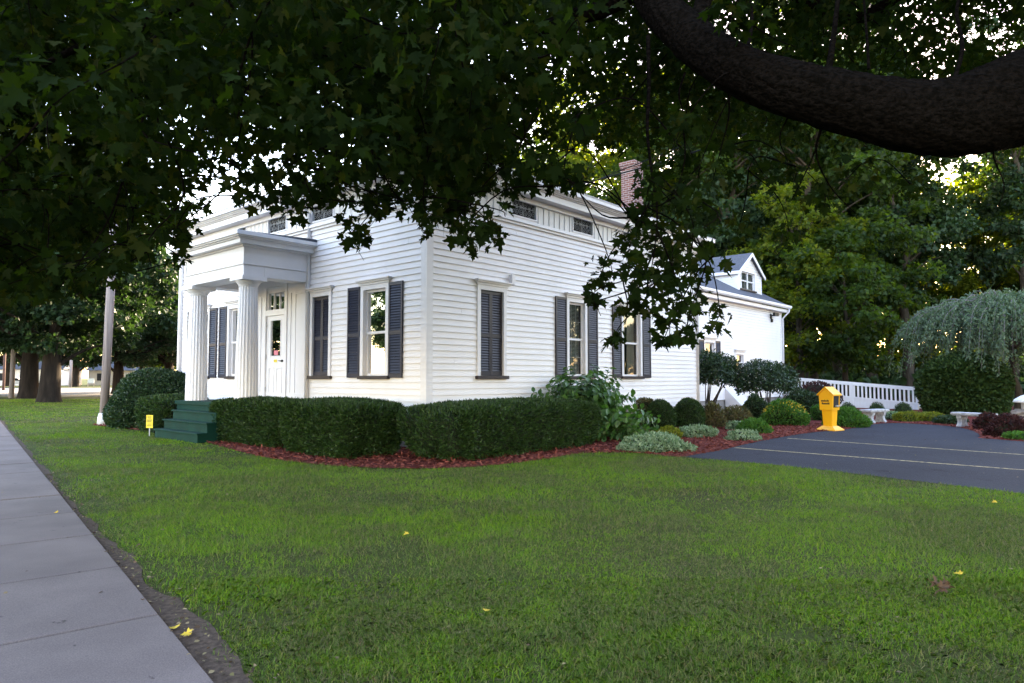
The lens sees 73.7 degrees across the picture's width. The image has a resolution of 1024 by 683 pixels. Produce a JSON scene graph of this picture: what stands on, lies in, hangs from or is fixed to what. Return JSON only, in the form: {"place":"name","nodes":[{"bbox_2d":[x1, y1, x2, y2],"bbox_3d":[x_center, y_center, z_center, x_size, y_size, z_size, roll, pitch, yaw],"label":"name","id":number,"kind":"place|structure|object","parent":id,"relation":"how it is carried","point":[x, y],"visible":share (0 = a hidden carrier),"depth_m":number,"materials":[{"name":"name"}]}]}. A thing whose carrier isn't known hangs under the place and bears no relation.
{"place":"outdoors","nodes":[
{"label":"outdoors","id":0,"kind":"place"},
{"bbox_2d":[0,362,84,385],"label":"house","id":1,"kind":"structure","parent":0,"point":[64,375],"depth_m":129.12,"materials":[{"name":"white"}]},
{"bbox_2d":[0,388,111,395],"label":"cross street","id":2,"kind":"structure","parent":0,"point":[79,391],"depth_m":71.72,"materials":[{"name":"grey asphalt"}]},
{"bbox_2d":[2,354,5,389],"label":"utility pole","id":3,"kind":"object","parent":2,"relation":"on","point":[4,371],"visible":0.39,"depth_m":78.92,"materials":[{"name":"brown wood"}]},
{"bbox_2d":[0,421,213,682],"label":"sidewalk","id":4,"kind":"structure","parent":0,"point":[63,619],"depth_m":4.24,"materials":[{"name":"concrete"}]},
{"bbox_2d":[86,361,137,384],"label":"house","id":5,"kind":"structure","parent":0,"point":[95,373],"depth_m":134.32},
{"bbox_2d":[0,0,1019,378],"label":"sky","id":6,"kind":"structure","parent":0,"point":[219,203],"materials":[{"name":"white"}]},
{"bbox_2d":[0,379,1023,682],"bbox_3d":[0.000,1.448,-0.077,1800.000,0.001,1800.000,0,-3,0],"label":"lawn","id":7,"kind":"structure","parent":0,"point":[810,637],"depth_m":5.42,"materials":[{"name":"green plant"}]},
{"bbox_2d":[8,349,15,397],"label":"utility pole","id":8,"kind":"object","parent":7,"relation":"on","point":[12,374],"visible":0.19,"depth_m":48.50,"materials":[{"name":"grey wood"}]},
{"bbox_2d":[0,352,42,385],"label":"shade tree","id":9,"kind":"object","parent":7,"relation":"on","point":[7,372],"visible":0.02,"depth_m":117.29,"materials":[{"name":"green plant"}]},
{"bbox_2d":[69,360,72,386],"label":"street post","id":10,"kind":"object","parent":7,"relation":"on","point":[70,372],"visible":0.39,"depth_m":105.28,"materials":[{"name":"white wood"}]},
{"bbox_2d":[38,351,114,386],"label":"shade tree","id":11,"kind":"object","parent":7,"relation":"on","point":[77,366],"visible":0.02,"depth_m":111.29,"materials":[{"name":"green plant"}]},
{"bbox_2d":[0,194,168,397],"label":"shade tree","id":12,"kind":"object","parent":7,"relation":"on","point":[29,379],"visible":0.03,"depth_m":48.32,"materials":[{"name":"green plant"}]},
{"bbox_2d":[0,159,178,402],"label":"shade tree","id":13,"kind":"object","parent":7,"relation":"on","point":[47,339],"visible":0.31,"depth_m":40.47,"materials":[{"name":"green plant"}]},
{"bbox_2d":[38,273,177,393],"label":"shade tree","id":14,"kind":"object","parent":7,"relation":"on","point":[148,353],"visible":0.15,"depth_m":61.55,"materials":[{"name":"green plant"}]},
{"bbox_2d":[0,420,253,682],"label":"soil strip","id":15,"kind":"object","parent":7,"relation":"on","point":[213,640],"visible":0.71,"depth_m":4.06,"materials":[{"name":"brown soil"}]},
{"bbox_2d":[146,415,152,435],"bbox_3d":[-9.042,2.096,17.033,0.180,0.520,0.019,0,-3,8],"label":"lawn sign","id":16,"kind":"object","parent":7,"relation":"on","point":[149,421],"visible":0.99,"depth_m":17.03,"materials":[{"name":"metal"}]},
{"bbox_2d":[122,279,178,369],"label":"shade tree","id":17,"kind":"object","parent":7,"relation":"on","point":[168,360],"visible":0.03,"depth_m":68.71,"materials":[{"name":"green plant"}]},
{"bbox_2d":[153,154,791,446],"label":"house","id":18,"kind":"structure","parent":7,"relation":"on","point":[268,305],"depth_m":16.46,"materials":[{"name":"white wood"}]},
{"bbox_2d":[186,304,217,378],"bbox_3d":[-9.093,0.027,20.692,1.940,2.200,0.835,-3,-4,41],"label":"window","id":19,"kind":"structure","parent":18,"relation":"in","point":[212,313],"depth_m":19.99,"materials":[{"name":"paint"}]},
{"bbox_2d":[218,299,237,378],"bbox_3d":[-7.532,-0.046,19.319,1.900,2.200,0.835,-3,-4,41],"label":"window","id":20,"kind":"structure","parent":18,"relation":"in","point":[228,313],"depth_m":19.38,"materials":[{"name":"paint"}]},
{"bbox_2d":[265,315,283,396],"bbox_3d":[-6.149,0.411,17.696,0.928,2.176,0.120,-3,-4,41],"label":"door","id":21,"kind":"structure","parent":18,"relation":"in","point":[274,324],"depth_m":17.73,"materials":[{"name":"white wood"}]},
{"bbox_2d":[267,215,286,233],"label":"frieze window","id":22,"kind":"structure","parent":18,"relation":"in","point":[275,225],"depth_m":17.94,"materials":[{"name":"metal"}]},
{"bbox_2d":[305,285,334,378],"bbox_3d":[-4.573,-0.205,16.314,1.070,2.200,0.235,-3,-4,41],"label":"window","id":23,"kind":"structure","parent":18,"relation":"in","point":[320,327],"depth_m":16.35,"materials":[{"name":"paint"}]},
{"bbox_2d":[311,203,333,222],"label":"frieze window","id":24,"kind":"structure","parent":18,"relation":"in","point":[322,215],"depth_m":16.59,"materials":[{"name":"metal"}]},
{"bbox_2d":[346,276,403,378],"bbox_3d":[-2.807,-0.266,15.159,1.940,2.200,0.835,-3,-4,41],"label":"window","id":25,"kind":"structure","parent":18,"relation":"in","point":[374,332],"depth_m":15.03,"materials":[{"name":"paint"}]},
{"bbox_2d":[474,278,511,378],"bbox_3d":[-0.450,-0.261,15.264,0.235,2.200,1.130,-3,-4,41],"label":"window","id":26,"kind":"structure","parent":18,"relation":"in","point":[491,359],"depth_m":15.29,"materials":[{"name":"paint"}]},
{"bbox_2d":[511,200,536,221],"bbox_3d":[0.272,-3.180,16.296,0.080,0.500,0.950,-3,-4,41],"label":"frieze window","id":27,"kind":"structure","parent":18,"relation":"in","point":[524,210],"depth_m":16.37,"materials":[{"name":"metal"}]},
{"bbox_2d":[555,292,597,378],"bbox_3d":[1.454,-0.122,17.874,0.835,2.200,1.840,-3,-4,41],"label":"window","id":28,"kind":"structure","parent":18,"relation":"in","point":[575,343],"depth_m":17.88,"materials":[{"name":"paint"}]},
{"bbox_2d":[572,217,593,236],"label":"frieze window","id":29,"kind":"structure","parent":18,"relation":"in","point":[580,226],"depth_m":18.15,"materials":[{"name":"metal"}]},
{"bbox_2d":[606,301,650,378],"bbox_3d":[3.226,-0.016,19.881,0.835,2.200,2.060,-3,-4,41],"label":"window","id":30,"kind":"structure","parent":18,"relation":"in","point":[634,360],"depth_m":20.02,"materials":[{"name":"paint"}]},
{"bbox_2d":[699,336,720,359],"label":"window","id":31,"kind":"structure","parent":18,"relation":"in","point":[709,343],"depth_m":28.88,"materials":[{"name":"paint"}]},
{"bbox_2d":[734,349,746,365],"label":"window","id":32,"kind":"structure","parent":18,"relation":"in","point":[739,354],"depth_m":31.16,"materials":[{"name":"paint"}]},
{"bbox_2d":[571,22,1023,186],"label":"service cable","id":33,"kind":"object","parent":18,"relation":"attached to","point":[699,149],"visible":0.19,"depth_m":16.56,"materials":[{"name":"rubber"}]},
{"bbox_2d":[587,7,1010,183],"bbox_3d":[8.678,-6.560,15.030,14.994,5.414,0.319,-1,-3,17],"label":"service cable","id":34,"kind":"object","parent":18,"relation":"attached to","point":[716,132],"visible":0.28,"depth_m":16.67,"materials":[{"name":"rubber"}]},
{"bbox_2d":[0,0,1023,352],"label":"maple tree","id":35,"kind":"object","parent":7,"relation":"on","point":[118,86],"visible":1,"depth_m":5.70,"materials":[{"name":"green plant"}]},
{"bbox_2d":[1,428,1023,678],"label":"leaf litter","id":36,"kind":"object","parent":7,"relation":"on","point":[313,550],"visible":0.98,"depth_m":5.05,"materials":[{"name":"plant"}]},
{"bbox_2d":[93,406,1023,468],"bbox_3d":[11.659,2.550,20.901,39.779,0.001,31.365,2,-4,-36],"label":"mulch bed","id":37,"kind":"object","parent":7,"relation":"on","point":[970,418],"visible":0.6,"depth_m":12.81,"materials":[{"name":"brown wood"}]},
{"bbox_2d":[97,181,117,424],"bbox_3d":[-12.507,-1.677,21.223,0.477,8.705,0.360,0,-3,0],"label":"utility pole","id":38,"kind":"object","parent":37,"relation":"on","point":[107,350],"visible":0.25,"depth_m":21.04,"materials":[{"name":"grey wood"}]},
{"bbox_2d":[102,367,185,428],"bbox_3d":[-10.740,1.689,20.704,2.908,1.855,3.373,2,-4,-34],"label":"yew bush","id":39,"kind":"object","parent":37,"relation":"on","point":[129,390],"visible":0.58,"depth_m":19.63,"materials":[{"name":"green plant"}]},
{"bbox_2d":[133,393,207,432],"bbox_3d":[-9.112,1.921,18.367,1.913,1.096,1.566,-3,-4,41],"label":"box hedge","id":40,"kind":"object","parent":37,"relation":"on","point":[159,407],"visible":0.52,"depth_m":17.71,"materials":[{"name":"green plant"}]},
{"bbox_2d":[209,395,304,448],"bbox_3d":[-5.476,1.744,15.134,3.552,1.124,1.329,-3,-4,41],"label":"box hedge","id":41,"kind":"object","parent":37,"relation":"on","point":[252,420],"visible":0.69,"depth_m":14.57,"materials":[{"name":"green plant"}]},
{"bbox_2d":[277,395,406,458],"bbox_3d":[-3.274,1.608,13.102,2.519,1.158,1.632,-3,-4,41],"label":"box hedge","id":42,"kind":"object","parent":37,"relation":"on","point":[332,426],"visible":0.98,"depth_m":12.41,"materials":[{"name":"green plant"}]},
{"bbox_2d":[395,396,602,460],"bbox_3d":[-0.085,1.647,13.531,1.789,1.133,4.756,-3,-4,41],"label":"box hedge","id":43,"kind":"object","parent":37,"relation":"on","point":[470,428],"visible":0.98,"depth_m":12.34,"materials":[{"name":"green plant"}]},
{"bbox_2d":[531,364,660,445],"bbox_3d":[1.630,1.458,16.280,3.781,1.843,3.623,1,-3,-21],"label":"hydrangea bush","id":44,"kind":"object","parent":37,"relation":"on","point":[619,421],"visible":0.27,"depth_m":15.66,"materials":[{"name":"green plant"}]},
{"bbox_2d":[634,397,652,425],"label":"shrub","id":45,"kind":"object","parent":37,"relation":"on","point":[646,401],"visible":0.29,"depth_m":19.63,"materials":[{"name":"brown plant"}]},
{"bbox_2d":[616,430,697,452],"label":"ground cover plant","id":46,"kind":"object","parent":37,"relation":"on","point":[656,442],"visible":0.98,"depth_m":13.30,"materials":[{"name":"green plant"}]},
{"bbox_2d":[645,398,675,428],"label":"round shrub","id":47,"kind":"object","parent":37,"relation":"on","point":[664,409],"visible":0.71,"depth_m":19.18,"materials":[{"name":"green plant"}]},
{"bbox_2d":[656,424,682,437],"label":"ground cover plant","id":48,"kind":"object","parent":37,"relation":"on","point":[673,430],"visible":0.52,"depth_m":16.06,"materials":[{"name":"green plant"}]},
{"bbox_2d":[674,397,705,426],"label":"round shrub","id":49,"kind":"object","parent":37,"relation":"on","point":[689,410],"visible":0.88,"depth_m":19.61,"materials":[{"name":"green plant"}]},
{"bbox_2d":[679,423,719,437],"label":"ground cover plant","id":50,"kind":"object","parent":37,"relation":"on","point":[695,430],"visible":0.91,"depth_m":16.47,"materials":[{"name":"green plant"}]},
{"bbox_2d":[702,400,727,426],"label":"shrub","id":51,"kind":"object","parent":37,"relation":"on","point":[711,407],"visible":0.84,"depth_m":19.82,"materials":[{"name":"green plant"}]},
{"bbox_2d":[699,348,742,405],"bbox_3d":[7.133,1.481,24.125,2.118,2.528,2.231,0,-3,0],"label":"umbrella shrub","id":52,"kind":"object","parent":37,"relation":"on","point":[714,367],"visible":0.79,"depth_m":23.69,"materials":[{"name":"green plant"}]},
{"bbox_2d":[725,420,740,429],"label":"ground cover plant","id":53,"kind":"object","parent":37,"relation":"on","point":[731,425],"visible":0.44,"depth_m":18.94,"materials":[{"name":"green plant"}]},
{"bbox_2d":[722,404,754,422],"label":"shrub","id":54,"kind":"object","parent":37,"relation":"on","point":[736,413],"visible":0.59,"depth_m":20.24,"materials":[{"name":"brown plant"}]},
{"bbox_2d":[723,429,762,440],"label":"ground cover plant","id":55,"kind":"object","parent":37,"relation":"on","point":[743,435],"visible":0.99,"depth_m":15.71,"materials":[{"name":"green plant"}]},
{"bbox_2d":[734,417,773,433],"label":"ground cover plant","id":56,"kind":"object","parent":37,"relation":"on","point":[758,424],"visible":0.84,"depth_m":17.63,"materials":[{"name":"green plant"}]},
{"bbox_2d":[742,393,767,418],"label":"shrub","id":57,"kind":"object","parent":37,"relation":"on","point":[754,404],"visible":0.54,"depth_m":21.87,"materials":[{"name":"green plant"}]},
{"bbox_2d":[733,358,801,402],"bbox_3d":[8.788,1.640,23.500,2.246,2.146,2.422,0,-3,0],"label":"umbrella shrub","id":58,"kind":"object","parent":37,"relation":"on","point":[778,376],"visible":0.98,"depth_m":23.09,"materials":[{"name":"green plant"}]},
{"bbox_2d":[758,398,810,425],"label":"flowering bush","id":59,"kind":"object","parent":37,"relation":"on","point":[783,411],"visible":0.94,"depth_m":20.56,"materials":[{"name":"green plant"}]},
{"bbox_2d":[784,388,818,417],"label":"shrub","id":60,"kind":"object","parent":37,"relation":"on","point":[807,399],"visible":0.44,"depth_m":24.49,"materials":[{"name":"green plant"}]},
{"bbox_2d":[810,404,822,420],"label":"shrub","id":61,"kind":"object","parent":37,"relation":"on","point":[816,412],"visible":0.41,"depth_m":23.11,"materials":[{"name":"green plant"}]},
{"bbox_2d":[799,380,843,403],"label":"barberry bush","id":62,"kind":"object","parent":37,"relation":"on","point":[818,387],"visible":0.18,"depth_m":32.10,"materials":[{"name":"purple plant"}]},
{"bbox_2d":[817,387,843,430],"bbox_3d":[8.761,1.845,18.834,0.520,1.197,0.540,2,-4,-38],"label":"newspaper box","id":63,"kind":"object","parent":37,"relation":"on","point":[829,401],"visible":0.99,"depth_m":18.71,"materials":[{"name":"yellow plastic"}]},
{"bbox_2d":[821,406,872,427],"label":"juniper bush","id":64,"kind":"object","parent":37,"relation":"on","point":[851,416],"visible":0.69,"depth_m":19.79,"materials":[{"name":"green plant"}]},
{"bbox_2d":[782,378,919,409],"bbox_3d":[16.106,2.445,34.373,1.350,1.664,8.315,3,-4,-41],"label":"ramp railing","id":65,"kind":"object","parent":37,"relation":"on","point":[860,402],"visible":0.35,"depth_m":32.39,"materials":[{"name":"white paint"}]},
{"bbox_2d":[860,409,889,422],"bbox_3d":[11.651,2.393,21.923,1.120,0.435,0.380,2,-4,-34],"label":"stone bench","id":66,"kind":"object","parent":37,"relation":"on","point":[880,414],"visible":0.77,"depth_m":21.80,"materials":[{"name":"white stone"}]},
{"bbox_2d":[868,402,884,408],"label":"domed shrub","id":67,"kind":"object","parent":37,"relation":"on","point":[876,405],"visible":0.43,"depth_m":25.90,"materials":[{"name":"green plant"}]},
{"bbox_2d":[895,401,914,411],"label":"domed shrub","id":68,"kind":"object","parent":37,"relation":"on","point":[903,406],"visible":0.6,"depth_m":25.86,"materials":[{"name":"green plant"}]},
{"bbox_2d":[892,410,921,421],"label":"ground cover plant","id":69,"kind":"object","parent":37,"relation":"on","point":[912,415],"visible":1,"depth_m":22.65,"materials":[{"name":"green plant"}]},
{"bbox_2d":[921,411,942,421],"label":"ground cover plant","id":70,"kind":"object","parent":37,"relation":"on","point":[928,416],"visible":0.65,"depth_m":22.61,"materials":[{"name":"green plant"}]},
{"bbox_2d":[932,414,969,423],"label":"ground cover plant","id":71,"kind":"object","parent":37,"relation":"on","point":[948,418],"visible":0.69,"depth_m":21.19,"materials":[{"name":"green plant"}]},
{"bbox_2d":[885,285,1023,409],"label":"weeping tree","id":72,"kind":"object","parent":37,"relation":"on","point":[992,320],"visible":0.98,"depth_m":27.68,"materials":[{"name":"green plant"}]},
{"bbox_2d":[913,350,1016,414],"bbox_3d":[18.241,1.696,27.529,3.650,2.735,3.230,0,-3,0],"label":"arborvitae","id":73,"kind":"object","parent":37,"relation":"on","point":[954,381],"visible":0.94,"depth_m":26.48,"materials":[{"name":"green plant"}]},
{"bbox_2d":[950,412,997,426],"bbox_3d":[13.327,2.275,19.696,0.380,0.435,1.120,1,-3,-24],"label":"stone bench","id":74,"kind":"object","parent":37,"relation":"on","point":[961,417],"visible":0.46,"depth_m":19.91,"materials":[{"name":"white stone"}]},
{"bbox_2d":[971,411,999,428],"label":"barberry bush","id":75,"kind":"object","parent":37,"relation":"on","point":[982,420],"visible":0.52,"depth_m":19.00,"materials":[{"name":"purple plant"}]},
{"bbox_2d":[981,412,1023,436],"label":"barberry bush","id":76,"kind":"object","parent":37,"relation":"on","point":[997,425],"visible":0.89,"depth_m":16.64,"materials":[{"name":"purple plant"}]},
{"bbox_2d":[1001,430,1023,439],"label":"ground cover plant","id":77,"kind":"object","parent":37,"relation":"on","point":[1017,434],"visible":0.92,"depth_m":15.91,"materials":[{"name":"green plant"}]},
{"bbox_2d":[927,575,954,594],"bbox_3d":[2.850,1.620,4.553,0.133,0.128,0.150,2,-4,-39],"label":"dry leaf cluster","id":78,"kind":"object","parent":7,"relation":"on","point":[943,585],"visible":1,"depth_m":4.53,"materials":[{"name":"brown plant"}]},
{"bbox_2d":[685,423,1023,493],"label":"driveway","id":79,"kind":"structure","parent":0,"point":[900,436],"depth_m":12.85,"materials":[{"name":"grey asphalt"}]},
{"bbox_2d":[735,447,1023,469],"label":"parking line","id":80,"kind":"object","parent":79,"relation":"on","point":[889,459],"visible":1,"depth_m":12.02,"materials":[{"name":"paint"}]},
{"bbox_2d":[789,438,1023,454],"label":"parking line","id":81,"kind":"object","parent":79,"relation":"on","point":[909,446],"visible":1,"depth_m":14.29,"materials":[{"name":"paint"}]},
{"bbox_2d":[785,344,1023,398],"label":"undergrowth","id":82,"kind":"object","parent":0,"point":[892,379],"visible":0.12,"depth_m":46.63,"materials":[{"name":"green plant"}]},
{"bbox_2d":[855,394,1023,405],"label":"forest floor","id":83,"kind":"structure","parent":0,"point":[907,400],"depth_m":45.46,"materials":[{"name":"soil"}]},
{"bbox_2d":[504,61,673,217],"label":"forest tree","id":84,"kind":"object","parent":83,"relation":"on","point":[614,160],"visible":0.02,"depth_m":52.09,"materials":[{"name":"green plant"}]},
{"bbox_2d":[546,72,712,228],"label":"forest tree","id":85,"kind":"object","parent":83,"relation":"on","point":[588,157],"visible":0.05,"depth_m":53.60,"materials":[{"name":"green plant"}]},
{"bbox_2d":[571,66,748,256],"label":"forest tree","id":86,"kind":"object","parent":83,"relation":"on","point":[628,154],"visible":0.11,"depth_m":47.88,"materials":[{"name":"green plant"}]},
{"bbox_2d":[668,145,721,231],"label":"conifer tree","id":87,"kind":"object","parent":83,"relation":"on","point":[675,153],"visible":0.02,"depth_m":52.44,"materials":[{"name":"green plant"}]},
{"bbox_2d":[670,119,786,305],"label":"forest tree","id":88,"kind":"object","parent":83,"relation":"on","point":[736,193],"visible":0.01,"depth_m":57.88,"materials":[{"name":"green plant"}]},
{"bbox_2d":[649,49,826,294],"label":"forest tree","id":89,"kind":"object","parent":83,"relation":"on","point":[721,243],"visible":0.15,"depth_m":44.59,"materials":[{"name":"green plant"}]},
{"bbox_2d":[715,128,828,369],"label":"forest tree","id":90,"kind":"object","parent":83,"relation":"on","point":[727,197],"visible":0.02,"depth_m":57.98,"materials":[{"name":"green plant"}]},
{"bbox_2d":[739,126,841,373],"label":"conifer tree","id":91,"kind":"object","parent":83,"relation":"on","point":[785,327],"visible":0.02,"depth_m":49.18,"materials":[{"name":"green plant"}]},
{"bbox_2d":[725,167,880,387],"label":"forest tree","id":92,"kind":"object","parent":83,"relation":"on","point":[783,192],"visible":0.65,"depth_m":40.05,"materials":[{"name":"green plant"}]},
{"bbox_2d":[706,0,913,384],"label":"forest tree","id":93,"kind":"object","parent":83,"relation":"on","point":[854,148],"visible":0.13,"depth_m":42.99,"materials":[{"name":"green plant"}]},
{"bbox_2d":[772,198,949,395],"bbox_3d":[19.884,-2.320,39.912,10.397,12.211,9.322,-1,-3,22],"label":"forest tree","id":94,"kind":"object","parent":83,"relation":"on","point":[858,346],"visible":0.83,"depth_m":38.37,"materials":[{"name":"green plant"}]},
{"bbox_2d":[783,3,943,379],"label":"forest tree","id":95,"kind":"object","parent":83,"relation":"on","point":[836,367],"visible":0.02,"depth_m":49.60,"materials":[{"name":"green plant"}]},
{"bbox_2d":[784,26,967,398],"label":"forest tree","id":96,"kind":"object","parent":83,"relation":"on","point":[926,206],"visible":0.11,"depth_m":44.68,"materials":[{"name":"green plant"}]},
{"bbox_2d":[821,47,986,399],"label":"forest tree","id":97,"kind":"object","parent":83,"relation":"on","point":[950,258],"visible":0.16,"depth_m":43.66,"materials":[{"name":"green plant"}]},
{"bbox_2d":[848,156,970,377],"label":"forest tree","id":98,"kind":"object","parent":83,"relation":"on","point":[899,352],"visible":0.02,"depth_m":54.92,"materials":[{"name":"green plant"}]},
{"bbox_2d":[883,242,962,369],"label":"forest tree","id":99,"kind":"object","parent":83,"relation":"on","point":[931,354],"visible":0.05,"depth_m":56.96,"materials":[{"name":"green plant"}]},
{"bbox_2d":[902,273,985,367],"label":"forest tree","id":100,"kind":"object","parent":83,"relation":"on","point":[977,291],"visible":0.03,"depth_m":58.56,"materials":[{"name":"green plant"}]},
{"bbox_2d":[926,189,1023,363],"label":"forest tree","id":101,"kind":"object","parent":83,"relation":"on","point":[967,280],"visible":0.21,"depth_m":48.99,"materials":[{"name":"green plant"}]},
{"bbox_2d":[930,4,1023,291],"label":"forest tree","id":102,"kind":"object","parent":83,"relation":"on","point":[1002,255],"visible":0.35,"depth_m":46.88,"materials":[{"name":"green plant"}]},
{"bbox_2d":[938,148,1023,376],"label":"forest tree","id":103,"kind":"object","parent":83,"relation":"on","point":[990,168],"visible":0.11,"depth_m":52.13,"materials":[{"name":"green plant"}]},
{"bbox_2d":[947,162,1018,293],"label":"forest tree","id":104,"kind":"object","parent":83,"relation":"on","point":[973,185],"visible":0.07,"depth_m":59.68,"materials":[{"name":"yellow plant"}]},
{"bbox_2d":[984,147,1023,289],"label":"forest tree","id":105,"kind":"object","parent":83,"relation":"on","point":[1013,212],"visible":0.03,"depth_m":49.05,"materials":[{"name":"green plant"}]},
{"bbox_2d":[1011,395,1023,418],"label":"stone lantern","id":106,"kind":"object","parent":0,"point":[1019,399],"visible":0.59,"depth_m":19.17,"materials":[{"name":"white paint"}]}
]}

